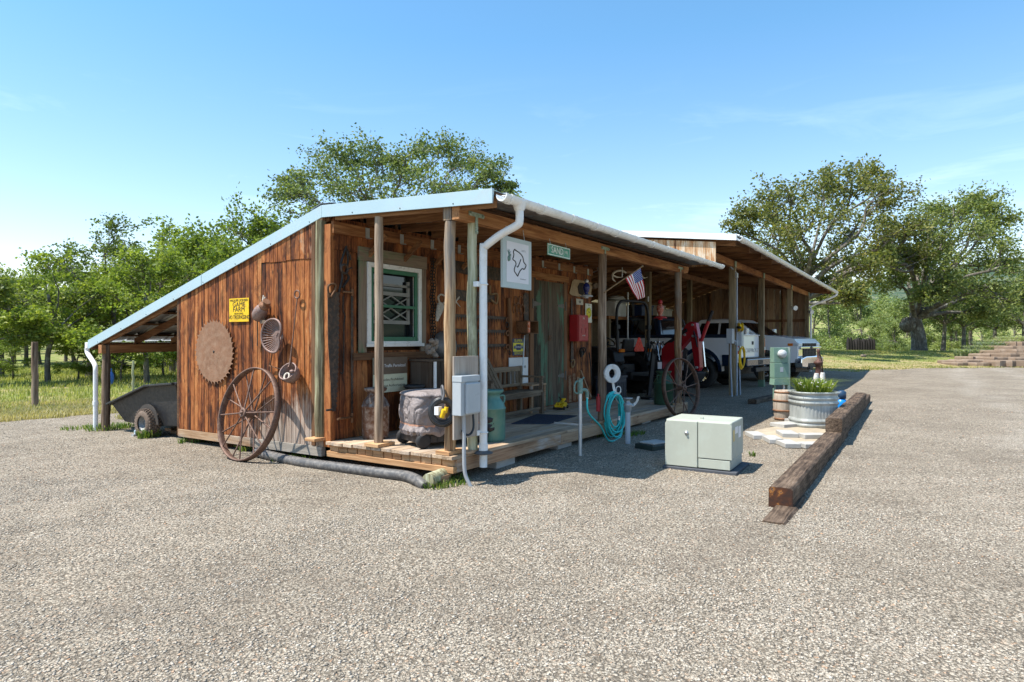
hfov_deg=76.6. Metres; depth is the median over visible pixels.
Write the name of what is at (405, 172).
broad tree
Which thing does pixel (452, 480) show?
weeds
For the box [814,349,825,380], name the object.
hand pump
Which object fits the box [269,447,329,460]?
weeds
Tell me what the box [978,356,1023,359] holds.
flat stone
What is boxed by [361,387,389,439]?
milk can
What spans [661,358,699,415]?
wheel decoration
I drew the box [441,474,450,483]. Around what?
wood block
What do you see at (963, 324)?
shaded tree
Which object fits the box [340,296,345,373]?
iron hook
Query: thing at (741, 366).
yellow cable
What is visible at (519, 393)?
porch bench
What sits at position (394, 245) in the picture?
workshop
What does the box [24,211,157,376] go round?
wood tree
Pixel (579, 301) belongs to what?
number plate
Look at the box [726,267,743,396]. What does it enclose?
support post
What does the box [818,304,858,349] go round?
young tree
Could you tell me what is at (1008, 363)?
flat stone
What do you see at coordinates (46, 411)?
dry grass
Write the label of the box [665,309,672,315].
carton
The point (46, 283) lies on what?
wood tree
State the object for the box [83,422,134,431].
weeds
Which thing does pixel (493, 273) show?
crosscut saw
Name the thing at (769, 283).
carport
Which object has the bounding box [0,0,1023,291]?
sky
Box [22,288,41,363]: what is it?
wood tree
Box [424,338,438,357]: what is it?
driftwood figure
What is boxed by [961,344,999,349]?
lavender bush
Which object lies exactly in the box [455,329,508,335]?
crosscut saw
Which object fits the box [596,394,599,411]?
fire extinguisher
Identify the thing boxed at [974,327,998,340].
young tree
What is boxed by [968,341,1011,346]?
lavender bush
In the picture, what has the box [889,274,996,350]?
shaded tree
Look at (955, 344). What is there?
young tree
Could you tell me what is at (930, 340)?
young tree
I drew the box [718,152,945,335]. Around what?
oak tree
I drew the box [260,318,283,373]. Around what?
seat decoration
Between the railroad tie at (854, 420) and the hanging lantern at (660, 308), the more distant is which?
the hanging lantern at (660, 308)
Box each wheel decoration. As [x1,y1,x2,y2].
[217,367,280,460]
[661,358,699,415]
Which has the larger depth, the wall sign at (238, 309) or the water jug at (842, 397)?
the water jug at (842, 397)
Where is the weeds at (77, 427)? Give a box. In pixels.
[60,422,117,430]
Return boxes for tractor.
[592,300,713,399]
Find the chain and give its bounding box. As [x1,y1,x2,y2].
[429,258,436,338]
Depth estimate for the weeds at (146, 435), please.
9.14 m
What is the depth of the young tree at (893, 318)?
81.03 m
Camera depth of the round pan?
8.73 m
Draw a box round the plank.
[165,427,176,430]
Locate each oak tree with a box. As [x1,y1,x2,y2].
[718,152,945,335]
[855,179,1023,350]
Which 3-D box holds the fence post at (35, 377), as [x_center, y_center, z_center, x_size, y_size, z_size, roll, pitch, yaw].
[-9.694,0.820,13.159,0.134,1.561,0.137,0,0,32]
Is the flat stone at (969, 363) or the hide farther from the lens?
the flat stone at (969, 363)
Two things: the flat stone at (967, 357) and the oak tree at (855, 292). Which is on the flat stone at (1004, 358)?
the flat stone at (967, 357)
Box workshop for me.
[85,188,724,473]
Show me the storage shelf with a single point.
(609, 319)
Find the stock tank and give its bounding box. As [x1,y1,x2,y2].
[788,389,839,428]
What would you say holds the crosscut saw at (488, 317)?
attached to the workshop
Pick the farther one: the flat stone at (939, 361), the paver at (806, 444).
the flat stone at (939, 361)
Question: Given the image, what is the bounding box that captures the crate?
[516,320,537,333]
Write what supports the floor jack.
on the workshop
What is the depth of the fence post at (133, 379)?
16.85 m
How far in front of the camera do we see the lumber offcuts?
12.15 m
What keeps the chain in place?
hanging from the workshop
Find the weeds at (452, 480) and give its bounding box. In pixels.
[420,472,469,489]
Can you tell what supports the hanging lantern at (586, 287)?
hanging from the workshop
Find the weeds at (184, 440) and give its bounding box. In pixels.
[175,437,209,443]
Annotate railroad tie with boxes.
[748,394,772,403]
[762,495,806,524]
[768,447,826,506]
[809,425,847,462]
[825,403,855,431]
[845,393,866,413]
[848,409,860,431]
[861,394,869,413]
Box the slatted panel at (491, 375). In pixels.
[478,358,503,391]
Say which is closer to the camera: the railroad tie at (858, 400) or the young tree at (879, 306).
the railroad tie at (858, 400)
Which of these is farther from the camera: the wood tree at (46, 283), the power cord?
the wood tree at (46, 283)
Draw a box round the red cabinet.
[569,315,587,340]
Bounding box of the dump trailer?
[106,382,176,436]
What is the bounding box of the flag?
[604,265,644,298]
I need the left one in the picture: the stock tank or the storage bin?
the storage bin
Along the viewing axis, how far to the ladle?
7.41 m
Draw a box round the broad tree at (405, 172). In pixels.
[256,122,526,227]
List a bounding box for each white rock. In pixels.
[813,373,818,381]
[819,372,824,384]
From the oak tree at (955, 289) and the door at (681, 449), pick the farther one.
the oak tree at (955, 289)
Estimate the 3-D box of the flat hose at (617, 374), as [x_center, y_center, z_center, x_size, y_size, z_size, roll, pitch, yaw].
[1.556,0.662,9.257,0.575,0.636,0.092,0,0,-22]
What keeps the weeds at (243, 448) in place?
on the gravel yard at (956, 389)
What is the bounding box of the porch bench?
[487,366,544,415]
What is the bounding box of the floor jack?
[553,397,568,409]
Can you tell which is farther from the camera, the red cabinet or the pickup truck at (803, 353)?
the pickup truck at (803, 353)
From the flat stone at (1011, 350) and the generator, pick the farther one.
the flat stone at (1011, 350)
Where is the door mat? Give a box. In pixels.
[511,414,576,423]
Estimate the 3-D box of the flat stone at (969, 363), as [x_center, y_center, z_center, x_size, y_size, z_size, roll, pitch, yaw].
[21.439,1.116,30.319,1.971,0.179,1.519,0,0,-3]
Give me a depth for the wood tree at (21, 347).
38.19 m
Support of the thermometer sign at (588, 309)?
attached to the workshop
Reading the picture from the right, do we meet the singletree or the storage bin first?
the storage bin
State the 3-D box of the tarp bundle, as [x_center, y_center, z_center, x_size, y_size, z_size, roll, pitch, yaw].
[3.232,-1.281,20.082,0.539,0.200,0.784,0,0,32]
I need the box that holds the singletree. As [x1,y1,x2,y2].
[505,298,511,354]
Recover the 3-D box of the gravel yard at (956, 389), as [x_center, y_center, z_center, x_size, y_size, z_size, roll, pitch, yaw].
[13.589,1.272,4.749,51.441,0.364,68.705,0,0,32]
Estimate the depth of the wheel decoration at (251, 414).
7.52 m
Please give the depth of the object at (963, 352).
34.17 m
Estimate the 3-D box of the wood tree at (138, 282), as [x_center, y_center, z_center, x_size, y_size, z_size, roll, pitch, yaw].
[-12.066,-0.820,20.833,3.981,4.954,4.174,0,0,32]
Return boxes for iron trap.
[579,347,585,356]
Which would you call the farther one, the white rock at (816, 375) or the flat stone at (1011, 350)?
the flat stone at (1011, 350)
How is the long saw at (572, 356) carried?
hanging from the workshop
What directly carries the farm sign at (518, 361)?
attached to the workshop
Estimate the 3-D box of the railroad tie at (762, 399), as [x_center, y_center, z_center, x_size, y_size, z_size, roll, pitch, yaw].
[5.955,1.338,14.930,0.201,0.124,2.400,0,0,39]
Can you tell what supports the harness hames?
hanging from the workshop
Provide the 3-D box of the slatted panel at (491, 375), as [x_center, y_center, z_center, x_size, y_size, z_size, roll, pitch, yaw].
[-0.413,0.526,9.398,0.266,0.515,0.720,0,0,32]
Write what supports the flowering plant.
in the stock tank
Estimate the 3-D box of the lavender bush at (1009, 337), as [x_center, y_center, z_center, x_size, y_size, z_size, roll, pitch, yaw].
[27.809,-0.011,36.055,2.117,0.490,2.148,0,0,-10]
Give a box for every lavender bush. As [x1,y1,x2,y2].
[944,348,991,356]
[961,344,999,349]
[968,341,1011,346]
[982,338,1021,342]
[994,336,1023,340]
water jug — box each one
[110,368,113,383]
[838,390,845,406]
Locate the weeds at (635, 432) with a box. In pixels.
[623,429,647,436]
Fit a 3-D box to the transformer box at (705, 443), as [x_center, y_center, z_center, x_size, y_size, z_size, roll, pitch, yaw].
[2.135,1.118,7.114,0.780,0.564,0.675,0,0,31]
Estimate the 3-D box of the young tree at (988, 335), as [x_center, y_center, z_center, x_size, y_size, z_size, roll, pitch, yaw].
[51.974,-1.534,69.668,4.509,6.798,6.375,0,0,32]
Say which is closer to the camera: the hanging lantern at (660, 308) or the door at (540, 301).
the door at (540, 301)
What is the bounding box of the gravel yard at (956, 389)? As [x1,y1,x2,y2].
[0,367,1023,681]
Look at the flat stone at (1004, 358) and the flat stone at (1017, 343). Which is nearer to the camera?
the flat stone at (1004, 358)
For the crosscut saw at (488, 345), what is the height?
0.104 m
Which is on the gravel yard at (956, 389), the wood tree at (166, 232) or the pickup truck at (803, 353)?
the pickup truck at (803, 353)
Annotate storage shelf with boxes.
[592,316,626,346]
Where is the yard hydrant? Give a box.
[554,377,588,455]
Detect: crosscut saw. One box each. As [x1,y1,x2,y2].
[443,259,535,280]
[455,314,508,322]
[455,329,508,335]
[456,285,498,303]
[457,344,509,350]
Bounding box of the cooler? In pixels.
[606,300,626,316]
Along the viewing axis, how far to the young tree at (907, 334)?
68.14 m
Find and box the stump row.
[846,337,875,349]
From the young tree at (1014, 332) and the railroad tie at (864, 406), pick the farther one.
the young tree at (1014, 332)
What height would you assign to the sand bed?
0.048 m
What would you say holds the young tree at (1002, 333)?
on the ground at (54, 357)
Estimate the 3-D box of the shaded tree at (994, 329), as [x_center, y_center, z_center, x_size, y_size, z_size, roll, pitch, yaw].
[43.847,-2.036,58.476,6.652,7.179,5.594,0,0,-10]
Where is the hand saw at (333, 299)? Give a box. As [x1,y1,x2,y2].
[326,283,339,411]
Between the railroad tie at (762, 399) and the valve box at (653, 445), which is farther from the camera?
the railroad tie at (762, 399)
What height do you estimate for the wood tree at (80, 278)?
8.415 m
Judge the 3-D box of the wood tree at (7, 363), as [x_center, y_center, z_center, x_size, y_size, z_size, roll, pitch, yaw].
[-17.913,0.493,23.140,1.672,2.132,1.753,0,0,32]
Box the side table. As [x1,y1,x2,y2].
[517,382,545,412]
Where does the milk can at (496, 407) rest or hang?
on the workshop
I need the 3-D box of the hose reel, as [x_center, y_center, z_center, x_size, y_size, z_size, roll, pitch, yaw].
[5.591,-0.316,15.899,0.130,0.230,0.257,0,0,-1]
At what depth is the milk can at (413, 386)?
8.00 m
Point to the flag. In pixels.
(634, 280)
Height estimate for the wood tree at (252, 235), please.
7.752 m
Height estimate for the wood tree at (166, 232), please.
7.001 m
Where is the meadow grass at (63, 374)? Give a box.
[0,365,176,411]
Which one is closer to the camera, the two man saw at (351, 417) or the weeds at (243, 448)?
the two man saw at (351, 417)
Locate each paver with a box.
[745,431,764,438]
[762,435,783,443]
[770,421,797,427]
[776,430,798,437]
[776,439,800,447]
[798,433,822,438]
[798,441,814,448]
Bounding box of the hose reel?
[737,322,743,331]
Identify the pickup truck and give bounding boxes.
[611,315,769,387]
[682,319,822,381]
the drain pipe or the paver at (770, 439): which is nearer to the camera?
the drain pipe
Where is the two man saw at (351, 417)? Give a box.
[337,289,353,422]
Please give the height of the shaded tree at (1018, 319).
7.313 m
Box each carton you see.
[652,305,665,315]
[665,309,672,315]
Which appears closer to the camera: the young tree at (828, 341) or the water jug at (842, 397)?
the water jug at (842, 397)
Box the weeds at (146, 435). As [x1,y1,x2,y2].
[136,428,163,438]
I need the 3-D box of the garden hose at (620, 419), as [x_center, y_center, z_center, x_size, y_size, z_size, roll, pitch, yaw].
[1.166,1.031,8.626,0.269,0.756,1.680,0,0,26]
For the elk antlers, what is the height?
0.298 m
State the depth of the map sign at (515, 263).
7.06 m
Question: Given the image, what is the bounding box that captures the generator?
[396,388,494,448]
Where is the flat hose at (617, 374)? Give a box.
[603,364,639,405]
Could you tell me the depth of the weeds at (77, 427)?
10.12 m
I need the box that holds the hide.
[569,279,597,297]
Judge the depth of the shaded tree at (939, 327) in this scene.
62.03 m
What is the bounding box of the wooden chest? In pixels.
[409,358,443,388]
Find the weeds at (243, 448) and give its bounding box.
[238,446,270,451]
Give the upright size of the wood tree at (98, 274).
4.552 m
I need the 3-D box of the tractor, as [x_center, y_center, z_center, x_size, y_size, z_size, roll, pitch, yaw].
[2.919,0.216,16.243,1.700,2.435,4.856,0,0,-40]
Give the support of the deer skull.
attached to the workshop
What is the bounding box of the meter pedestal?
[769,347,789,413]
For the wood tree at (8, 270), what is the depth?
26.00 m
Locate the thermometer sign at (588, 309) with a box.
[585,303,591,322]
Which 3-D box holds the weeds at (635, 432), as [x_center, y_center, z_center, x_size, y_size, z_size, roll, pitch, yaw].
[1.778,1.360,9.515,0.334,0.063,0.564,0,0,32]
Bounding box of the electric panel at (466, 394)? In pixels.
[452,356,480,486]
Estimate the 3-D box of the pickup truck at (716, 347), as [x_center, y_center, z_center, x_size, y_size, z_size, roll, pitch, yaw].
[4.623,0.312,20.457,6.514,2.138,2.671,0,0,40]
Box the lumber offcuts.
[569,370,591,401]
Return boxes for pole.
[627,292,628,338]
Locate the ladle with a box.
[279,290,300,382]
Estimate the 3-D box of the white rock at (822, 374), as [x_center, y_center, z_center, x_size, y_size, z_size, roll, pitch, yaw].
[5.324,0.719,11.153,0.117,0.319,0.122,0,0,32]
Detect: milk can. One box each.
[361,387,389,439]
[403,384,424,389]
[487,389,505,441]
[654,370,672,404]
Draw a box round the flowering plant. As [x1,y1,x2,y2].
[779,376,849,392]
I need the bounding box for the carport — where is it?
[591,231,838,395]
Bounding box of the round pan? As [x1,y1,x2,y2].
[434,331,456,357]
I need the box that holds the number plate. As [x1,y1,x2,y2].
[576,299,582,304]
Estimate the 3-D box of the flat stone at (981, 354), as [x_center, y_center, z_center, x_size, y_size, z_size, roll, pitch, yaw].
[24.001,0.787,32.471,1.518,0.231,1.550,0,0,1]
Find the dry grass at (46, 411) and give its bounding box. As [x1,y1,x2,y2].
[0,396,122,421]
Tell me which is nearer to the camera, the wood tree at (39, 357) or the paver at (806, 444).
the paver at (806, 444)
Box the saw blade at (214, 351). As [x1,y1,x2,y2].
[195,319,233,383]
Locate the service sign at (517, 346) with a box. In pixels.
[512,339,523,355]
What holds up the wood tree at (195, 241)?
on the ground at (54, 357)
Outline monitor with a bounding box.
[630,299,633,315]
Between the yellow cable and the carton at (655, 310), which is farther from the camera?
the carton at (655, 310)
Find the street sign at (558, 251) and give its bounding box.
[547,239,569,259]
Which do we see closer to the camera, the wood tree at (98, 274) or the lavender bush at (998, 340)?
the wood tree at (98, 274)
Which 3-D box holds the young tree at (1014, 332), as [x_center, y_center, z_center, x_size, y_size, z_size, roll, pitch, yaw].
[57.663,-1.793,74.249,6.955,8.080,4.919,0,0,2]
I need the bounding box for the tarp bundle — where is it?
[607,295,625,300]
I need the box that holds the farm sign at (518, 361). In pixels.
[509,357,527,383]
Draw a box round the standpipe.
[623,397,633,443]
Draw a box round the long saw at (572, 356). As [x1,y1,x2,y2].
[570,299,574,367]
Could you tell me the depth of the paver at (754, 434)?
9.21 m
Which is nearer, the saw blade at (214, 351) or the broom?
the saw blade at (214, 351)
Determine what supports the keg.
on the gravel yard at (956, 389)
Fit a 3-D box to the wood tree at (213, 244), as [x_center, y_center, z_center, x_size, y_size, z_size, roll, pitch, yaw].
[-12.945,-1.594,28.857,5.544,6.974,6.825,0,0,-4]
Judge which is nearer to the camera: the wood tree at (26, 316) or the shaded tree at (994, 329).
the wood tree at (26, 316)
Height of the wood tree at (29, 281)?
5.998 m
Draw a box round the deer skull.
[436,294,459,320]
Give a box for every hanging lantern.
[580,269,592,297]
[653,300,666,319]
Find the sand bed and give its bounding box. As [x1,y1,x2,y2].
[755,427,825,441]
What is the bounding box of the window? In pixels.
[353,246,431,360]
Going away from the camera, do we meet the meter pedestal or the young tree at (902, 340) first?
the meter pedestal
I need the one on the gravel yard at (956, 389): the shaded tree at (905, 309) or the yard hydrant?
the yard hydrant
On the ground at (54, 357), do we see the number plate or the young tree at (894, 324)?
the young tree at (894, 324)
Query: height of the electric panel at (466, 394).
1.330 m
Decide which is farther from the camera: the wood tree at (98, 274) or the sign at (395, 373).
the wood tree at (98, 274)
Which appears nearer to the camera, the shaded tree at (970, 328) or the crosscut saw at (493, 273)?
the crosscut saw at (493, 273)
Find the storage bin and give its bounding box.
[626,304,653,315]
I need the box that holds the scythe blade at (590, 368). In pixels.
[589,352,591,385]
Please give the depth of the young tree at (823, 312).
65.58 m
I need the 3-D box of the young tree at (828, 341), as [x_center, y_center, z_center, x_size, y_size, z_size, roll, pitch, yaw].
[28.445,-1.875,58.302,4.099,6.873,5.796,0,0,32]
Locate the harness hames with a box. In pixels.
[338,246,352,291]
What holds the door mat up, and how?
on the workshop
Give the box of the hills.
[823,262,1023,307]
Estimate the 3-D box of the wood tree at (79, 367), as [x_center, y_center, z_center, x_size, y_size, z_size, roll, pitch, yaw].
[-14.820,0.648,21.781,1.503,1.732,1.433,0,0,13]
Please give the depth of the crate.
10.54 m
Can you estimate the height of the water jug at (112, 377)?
0.500 m
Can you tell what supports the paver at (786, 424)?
on the sand bed
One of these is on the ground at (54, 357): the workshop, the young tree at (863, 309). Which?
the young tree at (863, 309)
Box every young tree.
[809,296,850,349]
[809,301,846,347]
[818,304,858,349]
[833,282,883,349]
[850,314,888,349]
[861,290,895,349]
[871,293,910,349]
[875,315,910,349]
[878,313,901,338]
[882,303,935,348]
[922,303,941,350]
[929,303,979,350]
[929,306,973,350]
[932,305,981,350]
[972,322,1008,341]
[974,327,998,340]
[986,324,1016,336]
[1010,325,1021,337]
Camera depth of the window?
8.17 m
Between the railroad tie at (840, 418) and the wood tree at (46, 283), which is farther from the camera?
the wood tree at (46, 283)
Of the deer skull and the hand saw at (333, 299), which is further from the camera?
the deer skull
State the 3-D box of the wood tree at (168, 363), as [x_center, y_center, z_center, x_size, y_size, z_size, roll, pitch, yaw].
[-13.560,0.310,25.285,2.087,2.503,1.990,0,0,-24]
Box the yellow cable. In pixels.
[738,346,745,369]
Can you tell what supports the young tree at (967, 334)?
on the ground at (54, 357)
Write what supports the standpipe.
on the gravel yard at (956, 389)
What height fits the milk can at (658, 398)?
0.620 m
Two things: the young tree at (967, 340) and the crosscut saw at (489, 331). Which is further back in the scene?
the young tree at (967, 340)
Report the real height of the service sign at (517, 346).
0.274 m
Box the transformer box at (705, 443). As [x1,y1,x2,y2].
[662,414,748,475]
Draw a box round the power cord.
[428,385,474,435]
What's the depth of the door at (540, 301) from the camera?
11.23 m
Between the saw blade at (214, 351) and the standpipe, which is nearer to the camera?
the saw blade at (214, 351)
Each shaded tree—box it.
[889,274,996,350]
[923,300,985,350]
[934,280,1011,348]
[941,296,1015,345]
[952,276,1021,338]
[991,273,1023,338]
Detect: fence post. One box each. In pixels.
[31,342,38,405]
[132,361,134,389]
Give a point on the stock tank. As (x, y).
(811, 410)
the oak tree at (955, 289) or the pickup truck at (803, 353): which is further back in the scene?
the oak tree at (955, 289)
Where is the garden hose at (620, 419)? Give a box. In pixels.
[586,386,624,441]
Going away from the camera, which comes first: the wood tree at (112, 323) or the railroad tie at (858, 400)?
the railroad tie at (858, 400)
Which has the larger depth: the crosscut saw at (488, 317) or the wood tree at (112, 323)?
the wood tree at (112, 323)
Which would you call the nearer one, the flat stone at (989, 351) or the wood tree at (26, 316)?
the wood tree at (26, 316)
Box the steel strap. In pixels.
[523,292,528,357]
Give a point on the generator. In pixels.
(419, 428)
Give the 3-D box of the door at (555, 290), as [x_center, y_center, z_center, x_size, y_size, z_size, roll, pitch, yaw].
[0.807,0.065,11.689,0.046,2.190,0.667,0,0,32]
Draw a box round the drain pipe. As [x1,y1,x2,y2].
[252,447,428,488]
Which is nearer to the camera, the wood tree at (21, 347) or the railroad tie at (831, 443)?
the railroad tie at (831, 443)
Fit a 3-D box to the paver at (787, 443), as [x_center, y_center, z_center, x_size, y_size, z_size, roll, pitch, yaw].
[3.624,1.362,8.517,0.200,0.060,0.400,0,0,4]
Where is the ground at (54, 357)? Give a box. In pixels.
[0,308,1021,401]
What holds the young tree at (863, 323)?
on the ground at (54, 357)
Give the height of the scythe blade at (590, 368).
0.667 m
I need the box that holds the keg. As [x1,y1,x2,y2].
[773,389,789,420]
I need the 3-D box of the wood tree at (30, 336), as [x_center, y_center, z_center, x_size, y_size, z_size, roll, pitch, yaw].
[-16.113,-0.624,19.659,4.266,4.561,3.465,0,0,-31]
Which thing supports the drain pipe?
on the gravel yard at (956, 389)
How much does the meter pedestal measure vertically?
1.357 m
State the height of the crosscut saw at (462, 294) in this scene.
0.288 m
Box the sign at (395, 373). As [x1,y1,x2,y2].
[373,357,406,392]
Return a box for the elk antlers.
[612,269,646,281]
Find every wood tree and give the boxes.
[0,246,121,382]
[0,262,67,374]
[0,269,67,349]
[0,328,41,378]
[5,289,59,361]
[11,268,70,365]
[16,267,72,344]
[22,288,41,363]
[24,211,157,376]
[42,262,85,348]
[49,236,205,383]
[49,282,80,360]
[50,340,98,379]
[57,265,101,292]
[67,256,176,378]
[84,315,125,366]
[87,213,210,371]
[99,324,154,380]
[124,213,246,341]
[137,352,176,375]
[177,181,286,282]
[177,223,242,286]
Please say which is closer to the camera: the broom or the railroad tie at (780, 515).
the railroad tie at (780, 515)
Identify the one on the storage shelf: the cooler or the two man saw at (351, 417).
the cooler
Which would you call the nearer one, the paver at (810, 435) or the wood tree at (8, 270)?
the paver at (810, 435)
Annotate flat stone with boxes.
[937,360,966,363]
[941,362,991,365]
[948,359,983,361]
[954,356,984,359]
[968,353,990,356]
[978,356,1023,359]
[979,350,999,352]
[983,360,1023,366]
[987,353,1023,356]
[989,346,1023,349]
[994,349,1023,352]
[998,341,1023,345]
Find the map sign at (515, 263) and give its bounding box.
[501,231,530,290]
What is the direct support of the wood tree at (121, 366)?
on the ground at (54, 357)
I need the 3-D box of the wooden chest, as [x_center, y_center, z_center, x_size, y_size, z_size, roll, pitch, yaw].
[-1.000,0.693,8.450,0.391,0.897,0.592,0,0,32]
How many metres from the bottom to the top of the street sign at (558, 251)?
0.202 m
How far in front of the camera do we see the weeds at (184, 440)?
8.73 m
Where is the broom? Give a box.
[522,335,524,383]
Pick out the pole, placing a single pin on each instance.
(627, 316)
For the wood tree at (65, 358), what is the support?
on the ground at (54, 357)
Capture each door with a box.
[532,279,547,407]
[548,282,565,405]
[665,420,697,467]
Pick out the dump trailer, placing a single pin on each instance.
(150, 407)
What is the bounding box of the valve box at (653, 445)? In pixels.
[635,439,664,450]
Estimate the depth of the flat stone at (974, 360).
30.49 m
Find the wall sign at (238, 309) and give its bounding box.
[228,298,248,321]
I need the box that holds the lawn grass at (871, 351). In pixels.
[813,350,1023,371]

